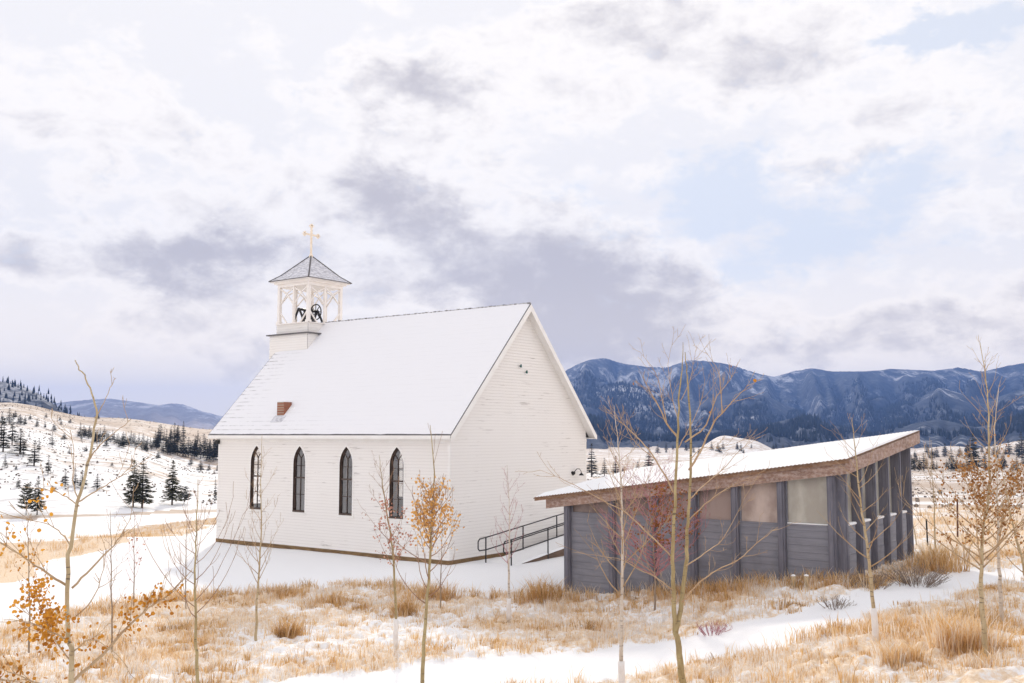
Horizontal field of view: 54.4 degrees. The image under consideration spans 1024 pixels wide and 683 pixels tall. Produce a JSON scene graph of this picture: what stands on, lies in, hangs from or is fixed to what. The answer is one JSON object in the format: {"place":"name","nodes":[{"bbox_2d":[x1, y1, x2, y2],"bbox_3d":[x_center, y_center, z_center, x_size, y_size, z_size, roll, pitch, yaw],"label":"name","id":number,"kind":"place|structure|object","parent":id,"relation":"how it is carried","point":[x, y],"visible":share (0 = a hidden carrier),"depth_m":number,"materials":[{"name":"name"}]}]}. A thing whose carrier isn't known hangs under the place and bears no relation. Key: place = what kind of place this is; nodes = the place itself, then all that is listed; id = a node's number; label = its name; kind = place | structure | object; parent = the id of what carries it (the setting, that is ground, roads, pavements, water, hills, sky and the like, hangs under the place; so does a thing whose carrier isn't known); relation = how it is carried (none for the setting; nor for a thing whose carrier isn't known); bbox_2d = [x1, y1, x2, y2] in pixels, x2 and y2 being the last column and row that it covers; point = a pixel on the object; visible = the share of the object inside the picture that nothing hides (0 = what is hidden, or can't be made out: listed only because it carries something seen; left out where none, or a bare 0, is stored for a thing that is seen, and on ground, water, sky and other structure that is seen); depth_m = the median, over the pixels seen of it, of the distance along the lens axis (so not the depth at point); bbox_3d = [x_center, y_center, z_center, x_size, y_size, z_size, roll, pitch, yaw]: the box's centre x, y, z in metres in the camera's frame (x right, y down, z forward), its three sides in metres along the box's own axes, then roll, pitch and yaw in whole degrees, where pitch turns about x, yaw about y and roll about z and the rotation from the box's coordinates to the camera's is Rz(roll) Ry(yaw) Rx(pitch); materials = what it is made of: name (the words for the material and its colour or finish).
{"place":"outdoors","nodes":[
{"label":"outdoors","id":0,"kind":"place"},
{"bbox_2d":[0,381,63,412],"bbox_3d":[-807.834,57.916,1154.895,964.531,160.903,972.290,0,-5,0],"label":"wooded hill","id":1,"kind":"structure","parent":0,"point":[46,404],"depth_m":1306.60,"materials":[{"name":"snow"}]},
{"bbox_2d":[0,376,84,416],"bbox_3d":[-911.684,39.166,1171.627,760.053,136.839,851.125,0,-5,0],"label":"forest","id":2,"kind":"object","parent":1,"relation":"on","point":[33,392],"visible":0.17,"depth_m":1326.06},
{"bbox_2d":[56,399,222,428],"bbox_3d":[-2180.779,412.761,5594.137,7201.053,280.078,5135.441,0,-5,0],"label":"mountains","id":3,"kind":"structure","parent":0,"point":[176,414],"depth_m":5993.00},
{"bbox_2d":[0,403,1023,682],"bbox_3d":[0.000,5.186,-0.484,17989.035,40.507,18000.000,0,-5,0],"label":"ground","id":4,"kind":"structure","parent":0,"point":[284,567],"depth_m":27.75,"materials":[{"name":"snow"}]},
{"bbox_2d":[0,418,10,451],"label":"conifer","id":5,"kind":"object","parent":4,"relation":"on","point":[2,444],"visible":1,"depth_m":189.03,"materials":[{"name":"green plant"}]},
{"bbox_2d":[7,408,14,424],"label":"conifer","id":6,"kind":"object","parent":4,"relation":"on","point":[9,420],"visible":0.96,"depth_m":323.47,"materials":[{"name":"green plant"}]},
{"bbox_2d":[5,413,18,444],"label":"conifer","id":7,"kind":"object","parent":4,"relation":"on","point":[12,438],"visible":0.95,"depth_m":204.19,"materials":[{"name":"green plant"}]},
{"bbox_2d":[8,428,32,453],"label":"conifer","id":8,"kind":"object","parent":4,"relation":"on","point":[19,445],"visible":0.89,"depth_m":188.64,"materials":[{"name":"green plant"}]},
{"bbox_2d":[20,439,26,454],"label":"conifer","id":9,"kind":"object","parent":4,"relation":"on","point":[23,450],"visible":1,"depth_m":185.54,"materials":[{"name":"green plant"}]},
{"bbox_2d":[10,515,41,652],"bbox_3d":[-10.457,5.283,21.421,0.551,3.167,0.575,-3,-6,33],"label":"aspen sapling","id":10,"kind":"object","parent":4,"relation":"on","point":[28,575],"visible":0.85,"depth_m":21.46,"materials":[{"name":"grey plant"}]},
{"bbox_2d":[16,483,35,512],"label":"pine tree","id":11,"kind":"object","parent":4,"relation":"on","point":[29,495],"visible":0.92,"depth_m":128.33,"materials":[{"name":"green plant"}]},
{"bbox_2d":[27,440,42,465],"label":"conifer","id":12,"kind":"object","parent":4,"relation":"on","point":[34,459],"visible":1,"depth_m":175.67,"materials":[{"name":"green plant"}]},
{"bbox_2d":[29,476,45,514],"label":"spruce","id":13,"kind":"object","parent":4,"relation":"on","point":[38,496],"visible":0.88,"depth_m":128.64,"materials":[{"name":"green plant"}]},
{"bbox_2d":[45,455,52,474],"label":"conifer","id":14,"kind":"object","parent":4,"relation":"on","point":[48,467],"visible":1,"depth_m":167.33,"materials":[{"name":"green plant"}]},
{"bbox_2d":[62,469,68,486],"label":"conifer","id":15,"kind":"object","parent":4,"relation":"on","point":[64,480],"visible":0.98,"depth_m":158.69,"materials":[{"name":"green plant"}]},
{"bbox_2d":[75,470,87,485],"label":"conifer","id":16,"kind":"object","parent":4,"relation":"on","point":[81,480],"visible":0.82,"depth_m":160.23,"materials":[{"name":"green plant"}]},
{"bbox_2d":[0,360,191,682],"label":"aspen sapling","id":17,"kind":"object","parent":4,"relation":"on","point":[49,616],"visible":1,"depth_m":8.34,"materials":[{"name":"beige plant"}]},
{"bbox_2d":[92,474,100,489],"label":"conifer","id":18,"kind":"object","parent":4,"relation":"on","point":[97,481],"visible":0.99,"depth_m":158.98,"materials":[{"name":"green plant"}]},
{"bbox_2d":[94,430,101,442],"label":"conifer","id":19,"kind":"object","parent":4,"relation":"on","point":[96,436],"visible":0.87,"depth_m":297.94,"materials":[{"name":"green plant"}]},
{"bbox_2d":[0,518,215,576],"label":"dry grass","id":20,"kind":"structure","parent":4,"relation":"on","point":[155,533],"depth_m":52.97,"materials":[{"name":"plant"}]},
{"bbox_2d":[104,509,130,650],"bbox_3d":[-8.544,5.244,21.405,0.494,3.242,0.836,4,-7,-36],"label":"aspen sapling","id":21,"kind":"object","parent":4,"relation":"on","point":[110,584],"visible":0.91,"depth_m":21.41,"materials":[{"name":"grey plant"}]},
{"bbox_2d":[117,434,126,446],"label":"conifer","id":22,"kind":"object","parent":4,"relation":"on","point":[121,442],"visible":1,"depth_m":294.17,"materials":[{"name":"green plant"}]},
{"bbox_2d":[122,460,144,506],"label":"spruce","id":23,"kind":"object","parent":4,"relation":"on","point":[127,493],"visible":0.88,"depth_m":140.21,"materials":[{"name":"green plant"}]},
{"bbox_2d":[126,516,145,605],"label":"aspen sapling","id":24,"kind":"object","parent":4,"relation":"on","point":[134,560],"visible":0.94,"depth_m":26.56,"materials":[{"name":"grey plant"}]},
{"bbox_2d":[128,458,155,507],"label":"spruce","id":25,"kind":"object","parent":4,"relation":"on","point":[141,485],"visible":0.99,"depth_m":140.13,"materials":[{"name":"green plant"}]},
{"bbox_2d":[161,460,183,504],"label":"spruce","id":26,"kind":"object","parent":4,"relation":"on","point":[171,495],"visible":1,"depth_m":149.75,"materials":[{"name":"green plant"}]},
{"bbox_2d":[0,404,346,504],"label":"hill sagebrush","id":27,"kind":"object","parent":4,"relation":"on","point":[102,479],"visible":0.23,"depth_m":247.52,"materials":[{"name":"plant"}]},
{"bbox_2d":[175,427,180,442],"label":"conifer","id":28,"kind":"object","parent":4,"relation":"on","point":[177,436],"visible":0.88,"depth_m":416.16,"materials":[{"name":"green plant"}]},
{"bbox_2d":[179,421,186,438],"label":"conifer","id":29,"kind":"object","parent":4,"relation":"on","point":[183,435],"visible":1,"depth_m":430.92,"materials":[{"name":"green plant"}]},
{"bbox_2d":[175,486,191,500],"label":"evergreen bush","id":30,"kind":"object","parent":4,"relation":"on","point":[184,493],"visible":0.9,"depth_m":154.31,"materials":[{"name":"green plant"}]},
{"bbox_2d":[178,439,188,456],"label":"conifer","id":31,"kind":"object","parent":4,"relation":"on","point":[182,450],"visible":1,"depth_m":359.91,"materials":[{"name":"green plant"}]},
{"bbox_2d":[110,476,257,682],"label":"aspen sapling","id":32,"kind":"object","parent":4,"relation":"on","point":[195,630],"visible":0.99,"depth_m":11.82,"materials":[{"name":"beige plant"}]},
{"bbox_2d":[171,515,196,608],"bbox_3d":[-8.681,5.997,26.697,0.820,2.726,0.561,-5,-7,40],"label":"aspen sapling","id":33,"kind":"object","parent":4,"relation":"on","point":[185,561],"visible":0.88,"depth_m":26.67,"materials":[{"name":"grey plant"}]},
{"bbox_2d":[186,440,192,456],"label":"conifer","id":34,"kind":"object","parent":4,"relation":"on","point":[188,445],"visible":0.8,"depth_m":365.87,"materials":[{"name":"green plant"}]},
{"bbox_2d":[190,442,197,458],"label":"conifer","id":35,"kind":"object","parent":4,"relation":"on","point":[194,452],"visible":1,"depth_m":364.06,"materials":[{"name":"green plant"}]},
{"bbox_2d":[196,463,203,470],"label":"conifer","id":36,"kind":"object","parent":4,"relation":"on","point":[200,467],"visible":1,"depth_m":283.80,"materials":[{"name":"green plant"}]},
{"bbox_2d":[201,439,210,459],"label":"conifer","id":37,"kind":"object","parent":4,"relation":"on","point":[206,448],"visible":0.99,"depth_m":367.43,"materials":[{"name":"green plant"}]},
{"bbox_2d":[208,439,216,461],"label":"conifer","id":38,"kind":"object","parent":4,"relation":"on","point":[213,452],"visible":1,"depth_m":367.20,"materials":[{"name":"green plant"}]},
{"bbox_2d":[213,481,216,500],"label":"spruce","id":39,"kind":"object","parent":4,"relation":"on","point":[215,488],"visible":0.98,"depth_m":160.65,"materials":[{"name":"green plant"}]},
{"bbox_2d":[234,442,281,640],"bbox_3d":[-5.845,4.595,23.038,1.006,4.842,1.194,0,-5,0],"label":"aspen sapling","id":40,"kind":"object","parent":4,"relation":"on","point":[257,594],"visible":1,"depth_m":22.96,"materials":[{"name":"beige plant"}]},
{"bbox_2d":[55,576,503,619],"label":"edge grass","id":41,"kind":"structure","parent":4,"relation":"on","point":[380,586],"depth_m":29.25,"materials":[{"name":"plant"}]},
{"bbox_2d":[267,613,319,638],"bbox_3d":[-5.128,6.594,23.127,1.283,0.651,0.919,-2,-6,22],"label":"grass tussock","id":42,"kind":"object","parent":4,"relation":"on","point":[295,630],"depth_m":23.03,"materials":[{"name":"plant"}]},
{"bbox_2d":[298,589,357,607],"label":"grass tussock","id":43,"kind":"object","parent":4,"relation":"on","point":[337,599],"depth_m":27.39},
{"bbox_2d":[357,450,413,647],"bbox_3d":[-2.748,4.669,22.002,0.868,4.500,1.133,-5,-7,42],"label":"aspen sapling","id":44,"kind":"object","parent":4,"relation":"on","point":[396,621],"visible":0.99,"depth_m":22.00,"materials":[{"name":"brown plant"}]},
{"bbox_2d":[207,224,596,564],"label":"white chapel","id":45,"kind":"structure","parent":4,"relation":"on","point":[322,409],"depth_m":40.65,"materials":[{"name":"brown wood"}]},
{"bbox_2d":[248,442,262,511],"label":"window","id":46,"kind":"structure","parent":45,"relation":"in","point":[251,488],"depth_m":42.77,"materials":[{"name":"black glass"}]},
{"bbox_2d":[290,443,306,514],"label":"window","id":47,"kind":"structure","parent":45,"relation":"in","point":[294,470],"depth_m":41.16,"materials":[{"name":"black glass"}]},
{"bbox_2d":[336,443,353,517],"bbox_3d":[-6.534,5.484,39.461,0.930,2.940,0.210,-4,-7,36],"label":"window","id":48,"kind":"structure","parent":45,"relation":"in","point":[340,463],"depth_m":39.55,"materials":[{"name":"black glass"}]},
{"bbox_2d":[388,443,404,521],"bbox_3d":[-4.342,5.334,37.859,0.930,2.940,0.210,-4,-7,36],"label":"window","id":49,"kind":"structure","parent":45,"relation":"in","point":[390,465],"depth_m":37.93,"materials":[{"name":"black glass"}]},
{"bbox_2d":[386,594,422,617],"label":"grass tussock","id":50,"kind":"object","parent":4,"relation":"on","point":[405,605],"depth_m":25.66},
{"bbox_2d":[383,426,464,682],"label":"aspen sapling","id":51,"kind":"object","parent":4,"relation":"on","point":[432,504],"visible":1,"depth_m":13.75,"materials":[{"name":"orange plant"}]},
{"bbox_2d":[403,579,466,601],"bbox_3d":[-2.282,7.057,28.405,2.184,0.712,1.324,0,-5,0],"label":"grass tussock","id":52,"kind":"object","parent":4,"relation":"on","point":[432,590],"depth_m":28.32,"materials":[{"name":"plant"}]},
{"bbox_2d":[433,519,451,608],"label":"aspen sapling","id":53,"kind":"object","parent":4,"relation":"on","point":[441,567],"visible":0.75,"depth_m":26.96,"materials":[{"name":"brown plant"}]},
{"bbox_2d":[490,469,523,622],"bbox_3d":[-0.080,5.181,25.209,0.971,4.076,1.043,-3,-6,27],"label":"aspen sapling","id":54,"kind":"object","parent":4,"relation":"on","point":[508,613],"visible":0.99,"depth_m":25.16,"materials":[{"name":"beige plant"}]},
{"bbox_2d":[0,542,1023,682],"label":"dry grass","id":55,"kind":"structure","parent":4,"relation":"on","point":[607,634],"depth_m":21.90,"materials":[{"name":"plant"}]},
{"bbox_2d":[488,536,563,564],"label":"access ramp","id":56,"kind":"structure","parent":4,"relation":"on","point":[538,552],"depth_m":37.84,"materials":[{"name":"snow"}]},
{"bbox_2d":[477,513,563,562],"bbox_3d":[1.440,7.700,39.945,0.052,2.197,9.086,-4,-7,36],"label":"handrail","id":57,"kind":"object","parent":56,"relation":"attached to","point":[485,549],"visible":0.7,"depth_m":38.43,"materials":[{"name":"black metal"}]},
{"bbox_2d":[503,522,563,565],"bbox_3d":[2.377,7.622,39.112,0.052,2.197,9.086,-4,-7,36],"label":"handrail","id":58,"kind":"object","parent":56,"relation":"attached to","point":[547,540],"visible":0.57,"depth_m":37.23,"materials":[{"name":"black metal"}]},
{"bbox_2d":[510,571,572,605],"bbox_3d":[0.784,6.916,28.029,2.060,0.922,1.651,0,-5,0],"label":"grass tussock","id":59,"kind":"object","parent":4,"relation":"on","point":[539,592],"depth_m":27.84,"materials":[{"name":"plant"}]},
{"bbox_2d":[586,444,601,476],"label":"spruce","id":60,"kind":"object","parent":4,"relation":"on","point":[591,461],"visible":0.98,"depth_m":359.19,"materials":[{"name":"green plant"}]},
{"bbox_2d":[600,461,608,475],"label":"spruce","id":61,"kind":"object","parent":4,"relation":"on","point":[605,471],"visible":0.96,"depth_m":362.79,"materials":[{"name":"green plant"}]},
{"bbox_2d":[611,456,618,473],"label":"spruce","id":62,"kind":"object","parent":4,"relation":"on","point":[615,470],"visible":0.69,"depth_m":360.82,"materials":[{"name":"green plant"}]},
{"bbox_2d":[580,406,682,682],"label":"aspen sapling","id":63,"kind":"object","parent":4,"relation":"on","point":[621,670],"visible":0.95,"depth_m":17.85,"materials":[{"name":"beige plant"}]},
{"bbox_2d":[643,445,653,466],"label":"spruce","id":64,"kind":"object","parent":4,"relation":"on","point":[648,462],"visible":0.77,"depth_m":395.68,"materials":[{"name":"green plant"}]},
{"bbox_2d":[593,451,709,610],"bbox_3d":[3.589,4.779,25.118,3.060,4.396,3.151,0,-5,0],"label":"aspen sapling","id":65,"kind":"object","parent":4,"relation":"on","point":[655,523],"visible":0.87,"depth_m":25.29,"materials":[{"name":"brown plant"}]},
{"bbox_2d":[515,324,800,682],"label":"aspen sapling","id":66,"kind":"object","parent":4,"relation":"on","point":[676,617],"visible":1,"depth_m":16.30,"materials":[{"name":"brown plant"}]},
{"bbox_2d":[695,617,731,635],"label":"shrub","id":67,"kind":"object","parent":4,"relation":"on","point":[712,629],"visible":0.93,"depth_m":21.63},
{"bbox_2d":[561,565,875,603],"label":"tall grass","id":68,"kind":"structure","parent":4,"relation":"on","point":[829,580],"depth_m":25.51,"materials":[{"name":"plant"}]},
{"bbox_2d":[533,430,919,593],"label":"grey shed","id":69,"kind":"structure","parent":4,"relation":"on","point":[804,485],"depth_m":26.97,"materials":[{"name":"grey painted wood"},{"name":"brown wood"},{"name":"window glass"}]},
{"bbox_2d":[571,501,607,514],"bbox_3d":[2.323,4.750,29.266,1.330,0.641,0.100,-4,-7,36],"label":"window","id":70,"kind":"structure","parent":69,"relation":"in","point":[583,508],"depth_m":29.26,"materials":[{"name":"beige glass"}]},
{"bbox_2d":[616,497,647,516],"bbox_3d":[3.464,4.584,28.440,1.100,0.819,0.100,-4,-7,36],"label":"window","id":71,"kind":"structure","parent":69,"relation":"in","point":[638,514],"depth_m":28.43,"materials":[{"name":"beige glass"}]},
{"bbox_2d":[656,492,687,519],"bbox_3d":[4.499,4.426,27.690,1.070,0.993,0.100,-4,-7,36],"label":"window","id":72,"kind":"structure","parent":69,"relation":"in","point":[686,494],"depth_m":27.72,"materials":[{"name":"beige glass"}]},
{"bbox_2d":[698,488,730,521],"bbox_3d":[5.502,4.275,26.964,1.020,1.160,0.100,-4,-7,36],"label":"window","id":73,"kind":"structure","parent":69,"relation":"in","point":[719,508],"depth_m":26.95,"materials":[{"name":"beige glass"}]},
{"bbox_2d":[739,482,776,524],"bbox_3d":[6.510,4.118,26.236,1.080,1.335,0.100,-4,-7,36],"label":"window","id":74,"kind":"structure","parent":69,"relation":"in","point":[764,503],"depth_m":26.23,"materials":[{"name":"beige glass"}]},
{"bbox_2d":[786,476,827,526],"bbox_3d":[7.558,3.957,25.473,1.110,1.515,0.100,-4,-7,36],"label":"window","id":75,"kind":"structure","parent":69,"relation":"in","point":[805,498],"depth_m":25.48,"materials":[{"name":"beige glass"}]},
{"bbox_2d":[847,474,851,521],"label":"window","id":76,"kind":"structure","parent":69,"relation":"in","point":[849,480],"depth_m":25.91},
{"bbox_2d":[862,467,865,517],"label":"window","id":77,"kind":"structure","parent":69,"relation":"in","point":[863,469],"depth_m":26.93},
{"bbox_2d":[876,461,878,515],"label":"window","id":78,"kind":"structure","parent":69,"relation":"in","point":[877,487],"depth_m":27.92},
{"bbox_2d":[888,456,891,512],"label":"window","id":79,"kind":"structure","parent":69,"relation":"in","point":[889,456],"depth_m":28.92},
{"bbox_2d":[791,574,795,586],"bbox_3d":[6.900,6.000,24.408,0.115,0.572,0.120,0,-5,0],"label":"stub post","id":80,"kind":"object","parent":4,"relation":"on","point":[793,577],"visible":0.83,"depth_m":24.38,"materials":[{"name":"brown wood"}]},
{"bbox_2d":[587,471,1023,508],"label":"field sagebrush","id":81,"kind":"object","parent":4,"relation":"on","point":[918,500],"visible":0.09,"depth_m":142.91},
{"bbox_2d":[804,574,808,589],"bbox_3d":[7.152,5.944,24.185,0.115,0.566,0.120,0,-5,0],"label":"stub post","id":82,"kind":"object","parent":4,"relation":"on","point":[805,579],"visible":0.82,"depth_m":24.15,"materials":[{"name":"brown wood"}]},
{"bbox_2d":[817,595,856,609],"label":"shrub","id":83,"kind":"object","parent":4,"relation":"on","point":[837,603],"visible":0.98,"depth_m":21.65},
{"bbox_2d":[836,570,896,589],"bbox_3d":[8.514,5.675,23.872,1.298,0.551,1.356,2,-6,-16],"label":"shrub","id":84,"kind":"object","parent":4,"relation":"on","point":[875,580],"visible":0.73,"depth_m":23.72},
{"bbox_2d":[819,413,914,641],"bbox_3d":[6.553,3.491,18.154,1.796,4.390,1.076,-1,-5,11],"label":"aspen sapling","id":85,"kind":"object","parent":4,"relation":"on","point":[874,621],"visible":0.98,"depth_m":18.34,"materials":[{"name":"beige plant"}]},
{"bbox_2d":[864,633,937,669],"bbox_3d":[6.475,5.173,16.720,1.141,0.574,1.075,-4,-7,39],"label":"grass tussock","id":86,"kind":"object","parent":4,"relation":"on","point":[902,656],"depth_m":16.61,"materials":[{"name":"plant"}]},
{"bbox_2d":[911,453,918,470],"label":"conifer","id":87,"kind":"object","parent":4,"relation":"on","point":[914,466],"visible":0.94,"depth_m":390.47,"materials":[{"name":"green plant"}]},
{"bbox_2d":[882,559,952,587],"bbox_3d":[9.824,5.591,24.251,1.768,0.787,1.712,0,-5,0],"label":"shrub","id":88,"kind":"object","parent":4,"relation":"on","point":[928,582],"visible":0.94,"depth_m":24.15,"materials":[{"name":"plant"}]},
{"bbox_2d":[918,453,929,470],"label":"conifer","id":89,"kind":"object","parent":4,"relation":"on","point":[923,465],"visible":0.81,"depth_m":389.33,"materials":[{"name":"green plant"}]},
{"bbox_2d":[926,520,928,545],"bbox_3d":[13.566,6.403,32.511,0.056,1.198,0.070,0,-5,0],"label":"fence post","id":90,"kind":"object","parent":4,"relation":"on","point":[927,532],"visible":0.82,"depth_m":32.51,"materials":[{"name":"black metal"}]},
{"bbox_2d":[927,447,936,549],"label":"aspen sapling","id":91,"kind":"object","parent":4,"relation":"on","point":[934,502],"visible":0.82,"depth_m":31.00,"materials":[{"name":"beige plant"}]},
{"bbox_2d":[900,535,977,573],"bbox_3d":[11.403,5.646,26.505,2.530,1.068,1.810,0,-5,0],"label":"grass tussock","id":92,"kind":"object","parent":4,"relation":"on","point":[936,558],"depth_m":26.47,"materials":[{"name":"plant"}]},
{"bbox_2d":[946,450,957,469],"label":"conifer","id":93,"kind":"object","parent":4,"relation":"on","point":[951,466],"visible":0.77,"depth_m":408.16,"materials":[{"name":"green plant"}]},
{"bbox_2d":[956,499,958,536],"bbox_3d":[15.855,6.447,35.417,0.105,1.673,0.080,0,-5,0],"label":"fence post","id":94,"kind":"object","parent":4,"relation":"on","point":[957,517],"visible":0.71,"depth_m":35.42,"materials":[{"name":"metal"}]},
{"bbox_2d":[894,335,1023,656],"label":"aspen sapling","id":95,"kind":"object","parent":4,"relation":"on","point":[989,495],"visible":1,"depth_m":16.78,"materials":[{"name":"beige plant"}]},
{"bbox_2d":[907,599,1017,654],"bbox_3d":[7.731,4.876,17.146,1.910,0.923,1.439,0,-5,0],"label":"grass tussock","id":96,"kind":"object","parent":4,"relation":"on","point":[963,640],"depth_m":17.01,"materials":[{"name":"plant"}]},
{"bbox_2d":[913,503,1023,560],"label":"field grass","id":97,"kind":"structure","parent":4,"relation":"on","point":[949,524],"depth_m":39.80,"materials":[{"name":"plant"}]},
{"bbox_2d":[964,434,986,469],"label":"conifer","id":98,"kind":"object","parent":4,"relation":"on","point":[974,455],"visible":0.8,"depth_m":419.36,"materials":[{"name":"green plant"}]},
{"bbox_2d":[958,389,1023,621],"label":"aspen sapling","id":99,"kind":"object","parent":4,"relation":"on","point":[1000,593],"visible":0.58,"depth_m":19.18,"materials":[{"name":"orange plant"}]},
{"bbox_2d":[988,463,1023,575],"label":"aspen sapling","id":100,"kind":"object","parent":4,"relation":"on","point":[1018,548],"visible":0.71,"depth_m":17.98,"materials":[{"name":"orange plant"}]},
{"bbox_2d":[1004,440,1012,454],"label":"conifer","id":101,"kind":"object","parent":4,"relation":"on","point":[1009,451],"visible":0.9,"depth_m":813.62,"materials":[{"name":"green plant"}]},
{"bbox_2d":[1013,432,1023,457],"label":"conifer","id":102,"kind":"object","parent":4,"relation":"on","point":[1021,445],"visible":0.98,"depth_m":767.35,"materials":[{"name":"green plant"}]},
{"bbox_2d":[0,0,1023,415],"label":"sky","id":103,"kind":"structure","parent":0,"point":[794,185],"materials":[{"name":"white"}]},
{"bbox_2d":[565,358,1023,448],"bbox_3d":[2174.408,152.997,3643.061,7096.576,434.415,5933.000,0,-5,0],"label":"mountains","id":104,"kind":"structure","parent":0,"point":[780,390],"depth_m":4090.71,"materials":[{"name":"stone"}]},
{"bbox_2d":[573,370,1023,442],"bbox_3d":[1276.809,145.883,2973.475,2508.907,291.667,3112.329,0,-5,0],"label":"mountain forest","id":105,"kind":"object","parent":104,"relation":"on","point":[789,428],"visible":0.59,"depth_m":2765.21,"materials":[{"name":"plant"}]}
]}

